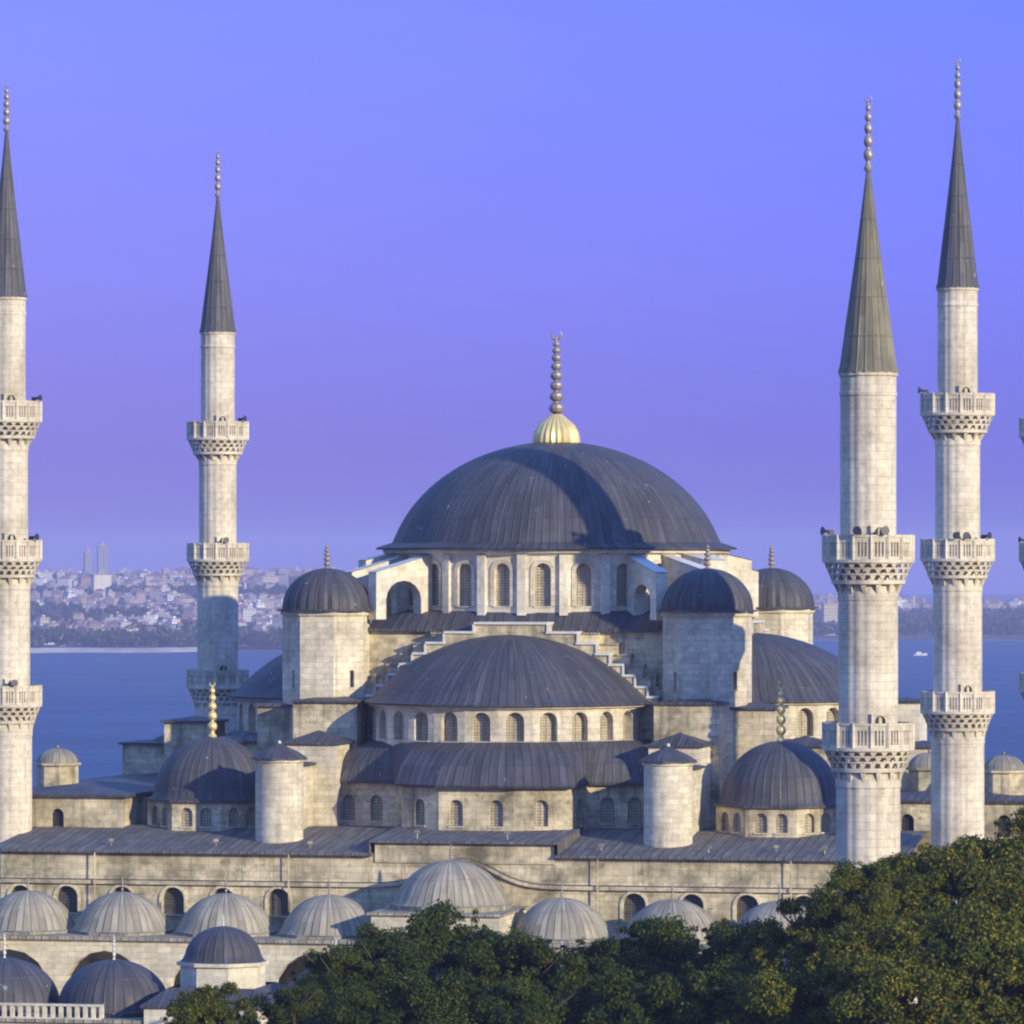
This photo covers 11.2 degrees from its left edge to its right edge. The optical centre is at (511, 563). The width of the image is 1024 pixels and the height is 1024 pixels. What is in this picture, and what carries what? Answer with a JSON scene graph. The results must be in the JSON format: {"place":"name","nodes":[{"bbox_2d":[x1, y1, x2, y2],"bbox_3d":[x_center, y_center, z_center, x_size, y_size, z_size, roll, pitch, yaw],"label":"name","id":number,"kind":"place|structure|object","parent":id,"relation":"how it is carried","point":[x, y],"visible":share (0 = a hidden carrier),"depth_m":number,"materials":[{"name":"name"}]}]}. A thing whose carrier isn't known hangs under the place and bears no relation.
{"place":"outdoors","nodes":[
{"label":"outdoors","id":0,"kind":"place"},
{"bbox_2d":[30,647,196,652],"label":"beach","id":1,"kind":"structure","parent":0,"point":[111,650],"depth_m":4112.55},
{"bbox_2d":[0,0,1023,593],"label":"sky","id":2,"kind":"structure","parent":0,"point":[414,198],"materials":[{"name":"blue"}]},
{"bbox_2d":[30,594,1023,786],"bbox_3d":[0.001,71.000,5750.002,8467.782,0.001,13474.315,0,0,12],"label":"sea","id":3,"kind":"structure","parent":0,"point":[95,710],"depth_m":2858.32,"materials":[{"name":"liquid"}]},
{"bbox_2d":[913,652,926,655],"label":"motor boat","id":4,"kind":"object","parent":3,"relation":"on","point":[920,654],"visible":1,"depth_m":3999.07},
{"bbox_2d":[30,582,1023,652],"bbox_3d":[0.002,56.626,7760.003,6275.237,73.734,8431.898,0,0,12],"label":"shore","id":5,"kind":"structure","parent":0,"point":[820,637],"depth_m":4785.42,"materials":[{"name":"concrete"}]},
{"bbox_2d":[30,591,36,600],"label":"apartment block","id":6,"kind":"structure","parent":5,"relation":"on","point":[33,596],"depth_m":5469.65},
{"bbox_2d":[36,615,49,628],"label":"apartment block","id":7,"kind":"structure","parent":5,"relation":"on","point":[42,620],"depth_m":4711.23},
{"bbox_2d":[40,589,51,596],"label":"apartment block","id":8,"kind":"structure","parent":5,"relation":"on","point":[45,592],"depth_m":5530.55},
{"bbox_2d":[46,581,58,590],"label":"apartment block","id":9,"kind":"structure","parent":5,"relation":"on","point":[53,584],"depth_m":5822.64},
{"bbox_2d":[47,594,59,601],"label":"apartment block","id":10,"kind":"structure","parent":5,"relation":"on","point":[52,597],"depth_m":5353.78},
{"bbox_2d":[47,621,59,626],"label":"house","id":11,"kind":"structure","parent":5,"relation":"on","point":[53,623],"depth_m":4698.09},
{"bbox_2d":[51,589,64,598],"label":"apartment block","id":12,"kind":"structure","parent":5,"relation":"on","point":[60,592],"depth_m":5548.06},
{"bbox_2d":[57,635,70,645],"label":"house","id":13,"kind":"structure","parent":5,"relation":"on","point":[64,644],"depth_m":4297.10,"materials":[{"name":"grey tile"}]},
{"bbox_2d":[55,619,72,628],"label":"house","id":14,"kind":"structure","parent":5,"relation":"on","point":[61,620],"depth_m":4741.34,"materials":[{"name":"red tile"}]},
{"bbox_2d":[57,576,71,587],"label":"apartment block","id":15,"kind":"structure","parent":5,"relation":"on","point":[65,580],"depth_m":5823.36,"materials":[{"name":"grey tile"}]},
{"bbox_2d":[63,591,75,598],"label":"apartment block","id":16,"kind":"structure","parent":5,"relation":"on","point":[69,595],"depth_m":5491.78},
{"bbox_2d":[73,612,83,619],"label":"apartment block","id":17,"kind":"structure","parent":5,"relation":"on","point":[78,615],"depth_m":4806.18,"materials":[{"name":"grey tile"}]},
{"bbox_2d":[74,587,82,596],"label":"apartment block","id":18,"kind":"structure","parent":5,"relation":"on","point":[78,590],"depth_m":5535.97,"materials":[{"name":"grey tile"}]},
{"bbox_2d":[72,623,86,631],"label":"apartment block","id":19,"kind":"structure","parent":5,"relation":"on","point":[82,627],"depth_m":4597.48,"materials":[{"name":"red tile"}]},
{"bbox_2d":[81,594,89,605],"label":"apartment block","id":20,"kind":"structure","parent":5,"relation":"on","point":[83,598],"depth_m":5348.65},
{"bbox_2d":[83,549,92,574],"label":"tower block","id":21,"kind":"structure","parent":5,"relation":"on","point":[87,561],"depth_m":6295.94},
{"bbox_2d":[86,596,98,607],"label":"apartment block","id":22,"kind":"structure","parent":5,"relation":"on","point":[90,599],"depth_m":5291.16,"materials":[{"name":"grey tile"}]},
{"bbox_2d":[88,620,101,632],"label":"apartment block","id":23,"kind":"structure","parent":5,"relation":"on","point":[94,624],"depth_m":4577.99,"materials":[{"name":"red tile"}]},
{"bbox_2d":[94,589,105,594],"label":"apartment block","id":24,"kind":"structure","parent":5,"relation":"on","point":[102,591],"depth_m":5540.72,"materials":[{"name":"grey tile"}]},
{"bbox_2d":[91,570,111,592],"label":"apartment block","id":25,"kind":"structure","parent":5,"relation":"on","point":[101,579],"depth_m":5693.73,"materials":[{"name":"white paint"}]},
{"bbox_2d":[97,543,107,573],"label":"tower block","id":26,"kind":"structure","parent":5,"relation":"on","point":[102,556],"depth_m":6496.01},
{"bbox_2d":[101,602,110,612],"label":"apartment block","id":27,"kind":"structure","parent":5,"relation":"on","point":[104,604],"depth_m":5210.23,"materials":[{"name":"grey tile"}]},
{"bbox_2d":[104,596,114,604],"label":"apartment block","id":28,"kind":"structure","parent":5,"relation":"on","point":[109,599],"depth_m":5276.88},
{"bbox_2d":[105,589,114,597],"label":"apartment block","id":29,"kind":"structure","parent":5,"relation":"on","point":[109,593],"depth_m":5421.91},
{"bbox_2d":[103,615,119,619],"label":"apartment block","id":30,"kind":"structure","parent":5,"relation":"on","point":[110,617],"depth_m":4804.76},
{"bbox_2d":[107,619,121,629],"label":"apartment block","id":31,"kind":"structure","parent":5,"relation":"on","point":[114,623],"depth_m":4705.28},
{"bbox_2d":[115,595,123,603],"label":"house","id":32,"kind":"structure","parent":5,"relation":"on","point":[119,599],"depth_m":5424.41,"materials":[{"name":"grey tile"}]},
{"bbox_2d":[117,619,131,627],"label":"apartment block","id":33,"kind":"structure","parent":5,"relation":"on","point":[123,623],"depth_m":4615.59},
{"bbox_2d":[125,592,132,601],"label":"house","id":34,"kind":"structure","parent":5,"relation":"on","point":[128,596],"depth_m":5450.92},
{"bbox_2d":[125,626,138,631],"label":"apartment block","id":35,"kind":"structure","parent":5,"relation":"on","point":[135,628],"depth_m":4399.91,"materials":[{"name":"grey tile"}]},
{"bbox_2d":[126,615,139,621],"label":"apartment block","id":36,"kind":"structure","parent":5,"relation":"on","point":[131,617],"depth_m":4826.78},
{"bbox_2d":[129,603,144,613],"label":"apartment block","id":37,"kind":"structure","parent":5,"relation":"on","point":[140,607],"depth_m":5174.85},
{"bbox_2d":[133,590,145,604],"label":"apartment block","id":38,"kind":"structure","parent":5,"relation":"on","point":[140,595],"depth_m":5402.51,"materials":[{"name":"red tile"}]},
{"bbox_2d":[137,617,150,624],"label":"apartment block","id":39,"kind":"structure","parent":5,"relation":"on","point":[146,620],"depth_m":4775.64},
{"bbox_2d":[144,574,152,586],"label":"apartment block","id":40,"kind":"structure","parent":5,"relation":"on","point":[148,578],"depth_m":5848.78,"materials":[{"name":"grey tile"}]},
{"bbox_2d":[143,612,153,624],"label":"apartment block","id":41,"kind":"structure","parent":5,"relation":"on","point":[149,616],"depth_m":4805.64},
{"bbox_2d":[146,626,155,633],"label":"apartment block","id":42,"kind":"structure","parent":5,"relation":"on","point":[149,628],"depth_m":4372.88,"materials":[{"name":"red tile"}]},
{"bbox_2d":[148,580,159,585],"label":"apartment block","id":43,"kind":"structure","parent":5,"relation":"on","point":[152,582],"depth_m":5794.45,"materials":[{"name":"grey tile"}]},
{"bbox_2d":[150,588,161,598],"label":"apartment block","id":44,"kind":"structure","parent":5,"relation":"on","point":[155,592],"depth_m":5467.23,"materials":[{"name":"grey tile"}]},
{"bbox_2d":[156,597,165,604],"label":"apartment block","id":45,"kind":"structure","parent":5,"relation":"on","point":[161,601],"depth_m":5334.12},
{"bbox_2d":[155,585,170,592],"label":"apartment block","id":46,"kind":"structure","parent":5,"relation":"on","point":[163,588],"depth_m":5518.68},
{"bbox_2d":[167,591,180,600],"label":"apartment block","id":47,"kind":"structure","parent":5,"relation":"on","point":[171,596],"depth_m":5394.85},
{"bbox_2d":[167,616,180,624],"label":"apartment block","id":48,"kind":"structure","parent":5,"relation":"on","point":[173,620],"depth_m":4696.63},
{"bbox_2d":[173,580,183,588],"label":"apartment block","id":49,"kind":"structure","parent":5,"relation":"on","point":[177,583],"depth_m":5818.07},
{"bbox_2d":[176,600,188,606],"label":"apartment block","id":50,"kind":"structure","parent":5,"relation":"on","point":[182,603],"depth_m":5197.36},
{"bbox_2d":[183,596,194,604],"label":"apartment block","id":51,"kind":"structure","parent":5,"relation":"on","point":[190,599],"depth_m":5354.98,"materials":[{"name":"grey tile"}]},
{"bbox_2d":[183,606,196,615],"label":"apartment block","id":52,"kind":"structure","parent":5,"relation":"on","point":[188,610],"depth_m":4981.69,"materials":[{"name":"grey tile"}]},
{"bbox_2d":[243,580,252,588],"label":"apartment block","id":53,"kind":"structure","parent":5,"relation":"on","point":[245,584],"depth_m":5787.56,"materials":[{"name":"grey tile"}]},
{"bbox_2d":[241,606,256,621],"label":"apartment block","id":54,"kind":"structure","parent":5,"relation":"on","point":[248,612],"depth_m":4995.90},
{"bbox_2d":[245,593,256,601],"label":"apartment block","id":55,"kind":"structure","parent":5,"relation":"on","point":[251,596],"depth_m":5431.73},
{"bbox_2d":[249,580,260,589],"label":"apartment block","id":56,"kind":"structure","parent":5,"relation":"on","point":[253,583],"depth_m":5782.94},
{"bbox_2d":[252,575,262,586],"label":"apartment block","id":57,"kind":"structure","parent":5,"relation":"on","point":[258,578],"depth_m":5798.56,"materials":[{"name":"grey tile"}]},
{"bbox_2d":[252,600,265,607],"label":"apartment block","id":58,"kind":"structure","parent":5,"relation":"on","point":[258,604],"depth_m":5205.99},
{"bbox_2d":[251,613,266,622],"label":"house","id":59,"kind":"structure","parent":5,"relation":"on","point":[255,616],"depth_m":4947.90,"materials":[{"name":"grey tile"}]},
{"bbox_2d":[251,626,267,631],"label":"apartment block","id":60,"kind":"structure","parent":5,"relation":"on","point":[260,629],"depth_m":4403.32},
{"bbox_2d":[256,619,267,623],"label":"house","id":61,"kind":"structure","parent":5,"relation":"on","point":[259,621],"depth_m":4851.10,"materials":[{"name":"grey tile"}]},
{"bbox_2d":[261,598,273,608],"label":"apartment block","id":62,"kind":"structure","parent":5,"relation":"on","point":[269,604],"depth_m":5271.60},
{"bbox_2d":[262,572,281,583],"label":"apartment block","id":63,"kind":"structure","parent":5,"relation":"on","point":[270,577],"depth_m":5895.04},
{"bbox_2d":[268,609,277,616],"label":"apartment block","id":64,"kind":"structure","parent":5,"relation":"on","point":[273,612],"depth_m":4912.81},
{"bbox_2d":[272,618,281,628],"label":"apartment block","id":65,"kind":"structure","parent":5,"relation":"on","point":[276,623],"depth_m":4713.70,"materials":[{"name":"grey tile"}]},
{"bbox_2d":[273,596,283,605],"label":"apartment block","id":66,"kind":"structure","parent":5,"relation":"on","point":[279,599],"depth_m":5394.74,"materials":[{"name":"grey tile"}]},
{"bbox_2d":[278,575,288,589],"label":"apartment block","id":67,"kind":"structure","parent":5,"relation":"on","point":[283,579],"depth_m":5810.77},
{"bbox_2d":[30,572,1023,647],"bbox_3d":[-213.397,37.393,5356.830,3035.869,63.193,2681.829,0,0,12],"label":"distant woods","id":68,"kind":"object","parent":5,"relation":"on","point":[998,621],"visible":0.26,"depth_m":4834.23,"materials":[{"name":"green plant"}]},
{"bbox_2d":[32,567,1023,633],"bbox_3d":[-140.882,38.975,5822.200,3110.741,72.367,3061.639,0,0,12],"label":"distant houses","id":69,"kind":"structure","parent":5,"relation":"on","point":[179,574],"depth_m":6261.87,"materials":[{"name":"grey tile"}]},
{"bbox_2d":[820,599,837,634],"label":"tower block","id":70,"kind":"structure","parent":5,"relation":"on","point":[829,609],"depth_m":4996.04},
{"bbox_3d":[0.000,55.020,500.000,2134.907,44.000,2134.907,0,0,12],"label":"ground","id":71,"kind":"structure","parent":0,"visible":0},
{"bbox_2d":[0,84,41,957],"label":"minaret","id":72,"kind":"object","parent":71,"relation":"on","point":[20,695],"visible":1,"depth_m":360.66,"materials":[{"name":"stone"}]},
{"bbox_2d":[4,393,17,399],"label":"door","id":73,"kind":"structure","parent":72,"relation":"in","point":[6,395],"depth_m":360.65,"materials":[{"name":"stone"}]},
{"bbox_2d":[5,678,18,685],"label":"door","id":74,"kind":"structure","parent":72,"relation":"in","point":[7,680],"depth_m":360.29,"materials":[{"name":"stone"}]},
{"bbox_2d":[5,532,18,539],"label":"door","id":75,"kind":"structure","parent":72,"relation":"in","point":[7,534],"depth_m":360.56,"materials":[{"name":"stone"}]},
{"bbox_2d":[159,980,260,1023],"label":"tree","id":76,"kind":"object","parent":71,"relation":"on","point":[204,1005],"visible":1,"depth_m":247.20,"materials":[{"name":"green plant"}]},
{"bbox_2d":[187,149,248,732],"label":"minaret","id":77,"kind":"object","parent":71,"relation":"on","point":[217,554],"visible":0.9,"depth_m":412.99,"materials":[{"name":"stone"}]},
{"bbox_2d":[216,414,228,420],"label":"door","id":78,"kind":"structure","parent":77,"relation":"in","point":[218,416],"depth_m":412.98,"materials":[{"name":"stone"}]},
{"bbox_2d":[217,536,228,542],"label":"door","id":79,"kind":"structure","parent":77,"relation":"in","point":[219,538],"depth_m":412.68,"materials":[{"name":"stone"}]},
{"bbox_2d":[217,663,229,670],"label":"door","id":80,"kind":"structure","parent":77,"relation":"in","point":[227,665],"depth_m":412.68,"materials":[{"name":"stone"}]},
{"bbox_2d":[248,983,331,1023],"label":"tree","id":81,"kind":"object","parent":71,"relation":"on","point":[289,1006],"visible":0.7,"depth_m":249.52,"materials":[{"name":"green plant"}]},
{"bbox_2d":[275,944,397,1023],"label":"tree","id":82,"kind":"object","parent":71,"relation":"on","point":[334,969],"visible":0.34,"depth_m":255.06,"materials":[{"name":"green plant"}]},
{"bbox_2d":[296,981,402,1023],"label":"tree","id":83,"kind":"object","parent":71,"relation":"on","point":[352,1005],"visible":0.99,"depth_m":239.02,"materials":[{"name":"green plant"}]},
{"bbox_2d":[311,922,445,1023],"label":"tree","id":84,"kind":"object","parent":71,"relation":"on","point":[383,952],"visible":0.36,"depth_m":257.34,"materials":[{"name":"green plant"}]},
{"bbox_2d":[0,914,786,1023],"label":"courtyard arcade","id":85,"kind":"object","parent":71,"relation":"on","point":[114,991],"visible":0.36,"depth_m":284.18,"materials":[{"name":"stone"}]},
{"bbox_2d":[0,844,805,995],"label":"portico","id":86,"kind":"structure","parent":71,"relation":"on","point":[51,937],"depth_m":344.40,"materials":[{"name":"stone"}]},
{"bbox_2d":[369,965,504,1023],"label":"tree","id":87,"kind":"object","parent":71,"relation":"on","point":[442,1001],"visible":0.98,"depth_m":239.17,"materials":[{"name":"green plant"}]},
{"bbox_2d":[385,898,524,981],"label":"tree","id":88,"kind":"object","parent":71,"relation":"on","point":[448,943],"visible":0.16,"depth_m":260.19,"materials":[{"name":"green plant"}]},
{"bbox_2d":[0,330,1023,986],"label":"mosque","id":89,"kind":"structure","parent":71,"relation":"on","point":[600,680],"depth_m":361.47,"materials":[{"name":"stone"}]},
{"bbox_2d":[443,926,592,1015],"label":"tree","id":90,"kind":"object","parent":71,"relation":"on","point":[530,959],"visible":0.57,"depth_m":254.97,"materials":[{"name":"green plant"}]},
{"bbox_2d":[467,976,592,1023],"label":"tree","id":91,"kind":"object","parent":71,"relation":"on","point":[535,1004],"visible":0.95,"depth_m":239.15,"materials":[{"name":"green plant"}]},
{"bbox_2d":[545,936,683,1001],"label":"tree","id":92,"kind":"object","parent":71,"relation":"on","point":[600,955],"visible":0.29,"depth_m":257.27,"materials":[{"name":"green plant"}]},
{"bbox_2d":[551,963,684,1023],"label":"tree","id":93,"kind":"object","parent":71,"relation":"on","point":[615,1002],"visible":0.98,"depth_m":238.77,"materials":[{"name":"green plant"}]},
{"bbox_2d":[613,913,730,1022],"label":"tree","id":94,"kind":"object","parent":71,"relation":"on","point":[662,944],"visible":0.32,"depth_m":262.25,"materials":[{"name":"green plant"}]},
{"bbox_2d":[631,953,771,1023],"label":"tree","id":95,"kind":"object","parent":71,"relation":"on","point":[701,1003],"visible":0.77,"depth_m":238.22,"materials":[{"name":"green plant"}]},
{"bbox_2d":[676,917,790,1023],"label":"tree","id":96,"kind":"object","parent":71,"relation":"on","point":[726,938],"visible":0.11,"depth_m":260.77,"materials":[{"name":"green plant"}]},
{"bbox_2d":[730,896,861,1019],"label":"tree","id":97,"kind":"object","parent":71,"relation":"on","point":[799,934],"visible":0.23,"depth_m":251.08,"materials":[{"name":"green plant"}]},
{"bbox_2d":[712,944,902,1023],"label":"tree","id":98,"kind":"object","parent":71,"relation":"on","point":[779,1000],"visible":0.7,"depth_m":234.24,"materials":[{"name":"green plant"}]},
{"bbox_2d":[802,857,936,954],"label":"tree","id":99,"kind":"object","parent":71,"relation":"on","point":[878,888],"visible":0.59,"depth_m":248.91,"materials":[{"name":"green plant"}]},
{"bbox_2d":[820,96,922,1002],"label":"minaret","id":100,"kind":"object","parent":71,"relation":"on","point":[868,739],"visible":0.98,"depth_m":276.64,"materials":[{"name":"stone"}]},
{"bbox_2d":[871,525,887,534],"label":"door","id":101,"kind":"structure","parent":100,"relation":"in","point":[874,528],"depth_m":276.38,"materials":[{"name":"stone"}]},
{"bbox_2d":[872,713,888,723],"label":"door","id":102,"kind":"structure","parent":100,"relation":"in","point":[875,716],"depth_m":276.45,"materials":[{"name":"stone"}]},
{"bbox_2d":[797,914,993,1023],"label":"tree","id":103,"kind":"object","parent":71,"relation":"on","point":[903,966],"visible":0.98,"depth_m":231.93,"materials":[{"name":"green plant"}]},
{"bbox_2d":[842,851,956,945],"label":"tree","id":104,"kind":"object","parent":71,"relation":"on","point":[888,860],"visible":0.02,"depth_m":262.23,"materials":[{"name":"green plant"}]},
{"bbox_2d":[879,892,1023,1023],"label":"tree","id":105,"kind":"object","parent":71,"relation":"on","point":[981,934],"visible":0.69,"depth_m":234.26,"materials":[{"name":"green plant"}]},
{"bbox_2d":[918,58,994,902],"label":"minaret","id":106,"kind":"object","parent":71,"relation":"on","point":[957,704],"visible":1,"depth_m":344.46,"materials":[{"name":"stone"}]},
{"bbox_2d":[959,385,972,392],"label":"door","id":107,"kind":"structure","parent":106,"relation":"in","point":[961,387],"depth_m":344.47,"materials":[{"name":"stone"}]},
{"bbox_2d":[960,531,973,538],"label":"door","id":108,"kind":"structure","parent":106,"relation":"in","point":[971,533],"depth_m":344.30,"materials":[{"name":"stone"}]},
{"bbox_2d":[961,683,974,691],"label":"door","id":109,"kind":"structure","parent":106,"relation":"in","point":[971,685],"depth_m":344.13,"materials":[{"name":"stone"}]},
{"bbox_2d":[890,837,1023,973],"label":"tree","id":110,"kind":"object","parent":71,"relation":"on","point":[943,869],"visible":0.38,"depth_m":254.22,"materials":[{"name":"green plant"}]},
{"bbox_2d":[921,804,1023,931],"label":"tree","id":111,"kind":"object","parent":71,"relation":"on","point":[1007,852],"visible":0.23,"depth_m":260.16,"materials":[{"name":"green plant"}]},
{"bbox_2d":[1018,417,1023,699],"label":"minaret","id":112,"kind":"object","parent":71,"relation":"on","point":[1021,556],"visible":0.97,"depth_m":403.13,"materials":[{"name":"stone"}]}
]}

